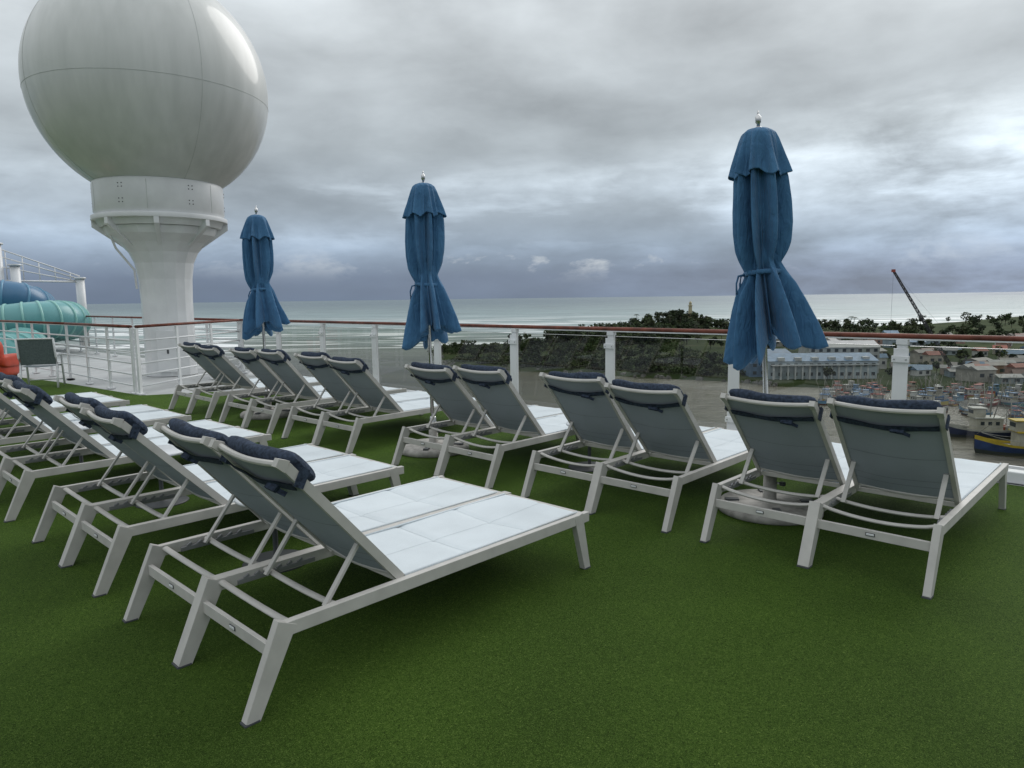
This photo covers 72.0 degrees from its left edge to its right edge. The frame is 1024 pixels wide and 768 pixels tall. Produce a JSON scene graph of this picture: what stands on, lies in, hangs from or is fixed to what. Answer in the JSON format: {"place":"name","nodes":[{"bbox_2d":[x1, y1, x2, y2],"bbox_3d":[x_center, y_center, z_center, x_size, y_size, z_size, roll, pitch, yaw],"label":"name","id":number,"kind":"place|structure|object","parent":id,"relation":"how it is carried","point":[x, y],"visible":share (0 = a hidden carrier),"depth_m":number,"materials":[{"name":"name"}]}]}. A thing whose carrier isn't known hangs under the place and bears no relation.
{"place":"outdoors","nodes":[
{"label":"outdoors","id":0,"kind":"place"},
{"bbox_2d":[0,0,1023,303],"label":"sky","id":1,"kind":"structure","parent":0,"point":[567,148],"materials":[{"name":"grey"}]},
{"bbox_2d":[55,292,1023,466],"bbox_3d":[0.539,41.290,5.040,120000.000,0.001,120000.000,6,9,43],"label":"sea","id":2,"kind":"structure","parent":0,"point":[705,403],"depth_m":1264.84,"materials":[{"name":"liquid"}]},
{"bbox_2d":[17,347,1023,485],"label":"ship deck","id":3,"kind":"structure","parent":2,"relation":"on","point":[164,388],"depth_m":15.69,"materials":[{"name":"grey paint"}]},
{"bbox_2d":[0,243,91,353],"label":"water slide","id":4,"kind":"object","parent":3,"relation":"on","point":[20,301],"visible":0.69,"depth_m":22.31,"materials":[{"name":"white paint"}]},
{"bbox_2d":[0,315,240,394],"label":"bar railing","id":5,"kind":"object","parent":3,"relation":"on","point":[134,346],"visible":0.71,"depth_m":14.05,"materials":[{"name":"white metal"}]},
{"bbox_2d":[18,0,267,376],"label":"satellite radome","id":6,"kind":"object","parent":3,"relation":"on","point":[149,118],"visible":0.99,"depth_m":13.77,"materials":[{"name":"white paint"}]},
{"bbox_2d":[0,377,1023,767],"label":"artificial turf","id":7,"kind":"structure","parent":3,"relation":"on","point":[642,641],"depth_m":3.28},
{"bbox_2d":[0,342,18,376],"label":"red lounge chair","id":8,"kind":"object","parent":7,"relation":"on","point":[9,364],"visible":0.84,"depth_m":14.86,"materials":[{"name":"plastic"}]},
{"bbox_2d":[14,338,65,387],"bbox_3d":[-9.119,-0.419,13.644,0.640,0.970,0.699,-4,7,-22],"label":"deck armchair","id":9,"kind":"object","parent":7,"relation":"on","point":[35,352],"visible":0.98,"depth_m":13.40,"materials":[{"name":"white paint"}]},
{"bbox_2d":[0,392,129,417],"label":"double sun lounger","id":10,"kind":"object","parent":7,"relation":"on","point":[107,401],"visible":0.3,"depth_m":9.09,"materials":[{"name":"paint"}]},
{"bbox_2d":[51,421,97,471],"bbox_3d":[-4.224,0.609,6.893,0.440,0.430,0.440,6,9,43],"label":"side table","id":11,"kind":"object","parent":7,"relation":"on","point":[82,428],"visible":0.27,"depth_m":6.86,"materials":[{"name":"plastic"}]},
{"bbox_2d":[0,393,191,444],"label":"double sun lounger","id":12,"kind":"object","parent":7,"relation":"on","point":[146,415],"visible":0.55,"depth_m":7.27,"materials":[{"name":"paint"}]},
{"bbox_2d":[0,372,271,522],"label":"double sun lounger","id":13,"kind":"object","parent":7,"relation":"on","point":[36,401],"visible":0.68,"depth_m":5.72,"materials":[{"name":"paint"}]},
{"bbox_2d":[135,445,188,508],"bbox_3d":[-2.823,0.742,5.660,0.440,0.430,0.440,6,9,43],"label":"side table","id":14,"kind":"object","parent":7,"relation":"on","point":[171,450],"visible":0.2,"depth_m":5.62,"materials":[{"name":"plastic"}]},
{"bbox_2d":[31,392,403,597],"bbox_3d":[-2.030,0.522,5.010,1.334,1.021,2.144,6,10,43],"label":"double sun lounger","id":15,"kind":"object","parent":7,"relation":"on","point":[124,432],"visible":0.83,"depth_m":4.49,"materials":[{"name":"paint"}]},
{"bbox_2d":[168,342,320,418],"bbox_3d":[-3.953,-0.164,10.835,1.334,1.022,2.144,6,10,43],"label":"double sun lounger","id":16,"kind":"object","parent":7,"relation":"on","point":[216,364],"visible":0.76,"depth_m":10.28,"materials":[{"name":"paint"}]},
{"bbox_2d":[240,206,290,419],"bbox_3d":[-3.442,-0.988,9.738,0.756,2.890,0.750,6,9,43],"label":"closed patio umbrella","id":17,"kind":"object","parent":7,"relation":"on","point":[263,311],"visible":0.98,"depth_m":9.59,"materials":[{"name":"fabric"}]},
{"bbox_2d":[234,498,302,572],"bbox_3d":[-1.454,0.887,4.320,0.440,0.430,0.440,6,9,43],"label":"side table","id":18,"kind":"object","parent":7,"relation":"on","point":[264,556],"visible":0.11,"depth_m":4.32,"materials":[{"name":"plastic"}]},
{"bbox_2d":[219,347,406,433],"bbox_3d":[-2.701,-0.034,9.645,1.334,1.020,2.144,6,10,43],"label":"double sun lounger","id":19,"kind":"object","parent":7,"relation":"on","point":[276,372],"visible":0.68,"depth_m":9.10,"materials":[{"name":"paint"}]},
{"bbox_2d":[122,418,590,728],"bbox_3d":[-0.757,0.648,3.818,1.334,1.027,2.144,6,10,43],"label":"double sun lounger","id":20,"kind":"object","parent":7,"relation":"on","point":[407,536],"visible":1,"depth_m":3.44,"materials":[{"name":"paint"}]},
{"bbox_2d":[281,351,483,453],"bbox_3d":[-1.494,0.082,8.515,1.334,1.033,2.144,6,9,42],"label":"double sun lounger","id":21,"kind":"object","parent":7,"relation":"on","point":[349,382],"visible":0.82,"depth_m":8.01,"materials":[{"name":"paint"}]},
{"bbox_2d":[402,171,468,457],"bbox_3d":[-0.850,-0.726,7.316,0.750,2.890,0.750,6,9,43],"label":"closed patio umbrella","id":22,"kind":"object","parent":7,"relation":"on","point":[431,316],"visible":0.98,"depth_m":7.17,"materials":[{"name":"fabric"}]},
{"bbox_2d":[391,362,627,488],"bbox_3d":[0.038,0.241,7.078,1.334,1.025,2.143,6,10,43],"label":"double sun lounger","id":23,"kind":"object","parent":7,"relation":"on","point":[499,399],"visible":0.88,"depth_m":6.55,"materials":[{"name":"paint"}]},
{"bbox_2d":[566,422,595,471],"bbox_3d":[0.730,0.576,6.638,0.440,0.430,0.440,6,9,43],"label":"side table","id":24,"kind":"object","parent":7,"relation":"on","point":[581,468],"visible":0.2,"depth_m":6.61,"materials":[{"name":"plastic"}]},
{"bbox_2d":[521,371,748,533],"bbox_3d":[1.273,0.358,5.935,1.334,1.038,2.143,6,9,42],"label":"double sun lounger","id":25,"kind":"object","parent":7,"relation":"on","point":[598,409],"visible":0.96,"depth_m":5.42,"materials":[{"name":"paint"}]},
{"bbox_2d":[718,111,828,525],"bbox_3d":[1.908,-0.491,5.095,0.750,2.890,0.771,6,9,43],"label":"closed patio umbrella","id":26,"kind":"object","parent":7,"relation":"on","point":[770,304],"visible":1,"depth_m":4.97,"materials":[{"name":"fabric"}]},
{"bbox_2d":[699,389,1008,599],"bbox_3d":[2.437,0.480,4.850,1.334,1.028,2.144,6,10,43],"label":"double sun lounger","id":27,"kind":"object","parent":7,"relation":"on","point":[899,448],"visible":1,"depth_m":4.31,"materials":[{"name":"paint"}]},
{"bbox_2d":[478,405,1023,484],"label":"deck coaming","id":28,"kind":"object","parent":3,"relation":"on","point":[1014,476],"depth_m":5.90,"materials":[{"name":"white paint"}]},
{"bbox_2d":[237,319,1023,469],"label":"glass deck railing","id":29,"kind":"object","parent":28,"relation":"on","point":[900,358],"visible":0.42,"depth_m":8.56,"materials":[{"name":"white paint"}]},
{"bbox_2d":[816,371,1023,417],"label":"moored fishing boats","id":30,"kind":"object","parent":2,"relation":"on","point":[959,393],"visible":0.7,"depth_m":270.18,"materials":[{"name":"paint"}]},
{"bbox_2d":[947,382,1014,437],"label":"fishing trawler","id":31,"kind":"object","parent":2,"relation":"on","point":[980,420],"visible":0.8,"depth_m":202.12,"materials":[{"name":"paint"}]},
{"bbox_2d":[974,402,1023,455],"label":"fishing trawler","id":32,"kind":"object","parent":2,"relation":"on","point":[1014,446],"visible":0.98,"depth_m":180.84,"materials":[{"name":"paint"}]},
{"bbox_2d":[655,320,726,337],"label":"hill","id":33,"kind":"structure","parent":0,"point":[699,325],"depth_m":694.34,"materials":[{"name":"green plant"}]},
{"bbox_2d":[688,301,692,318],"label":"lighthouse","id":34,"kind":"object","parent":33,"relation":"on","point":[690,305],"visible":0.69,"depth_m":729.75,"materials":[{"name":"paint"}]},
{"bbox_2d":[427,317,1023,390],"bbox_3d":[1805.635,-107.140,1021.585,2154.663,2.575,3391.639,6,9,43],"label":"coastal land","id":35,"kind":"structure","parent":0,"point":[702,345],"depth_m":402.05,"materials":[{"name":"paint"}]},
{"bbox_2d":[433,308,1023,378],"bbox_3d":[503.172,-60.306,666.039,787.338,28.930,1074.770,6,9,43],"label":"coastal trees","id":36,"kind":"object","parent":35,"relation":"on","point":[556,348],"visible":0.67,"depth_m":512.01,"materials":[{"name":"green plant"}]},
{"bbox_2d":[740,349,790,376],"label":"blue dock shed","id":37,"kind":"structure","parent":35,"relation":"on","point":[754,369],"depth_m":343.93,"materials":[{"name":"paint"}]},
{"bbox_2d":[762,352,879,379],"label":"harbour warehouse","id":38,"kind":"structure","parent":35,"relation":"on","point":[794,366],"depth_m":331.85,"materials":[{"name":"paint"}]},
{"bbox_2d":[798,340,880,372],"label":"port office","id":39,"kind":"structure","parent":35,"relation":"on","point":[846,346],"depth_m":354.54,"materials":[{"name":"paint"}]},
{"bbox_2d":[726,330,1023,383],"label":"harbour town","id":40,"kind":"object","parent":35,"relation":"on","point":[1006,367],"visible":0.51,"depth_m":345.66,"materials":[{"name":"paint"}]},
{"bbox_2d":[890,269,966,368],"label":"harbour crane","id":41,"kind":"object","parent":40,"relation":"on","point":[916,308],"visible":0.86,"depth_m":333.87,"materials":[{"name":"paint"}]},
{"bbox_2d":[934,291,1023,295],"bbox_3d":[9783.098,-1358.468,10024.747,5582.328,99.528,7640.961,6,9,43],"label":"distant hills","id":42,"kind":"structure","parent":0,"point":[1004,293],"depth_m":8862.22,"materials":[{"name":"paint"}]}
]}

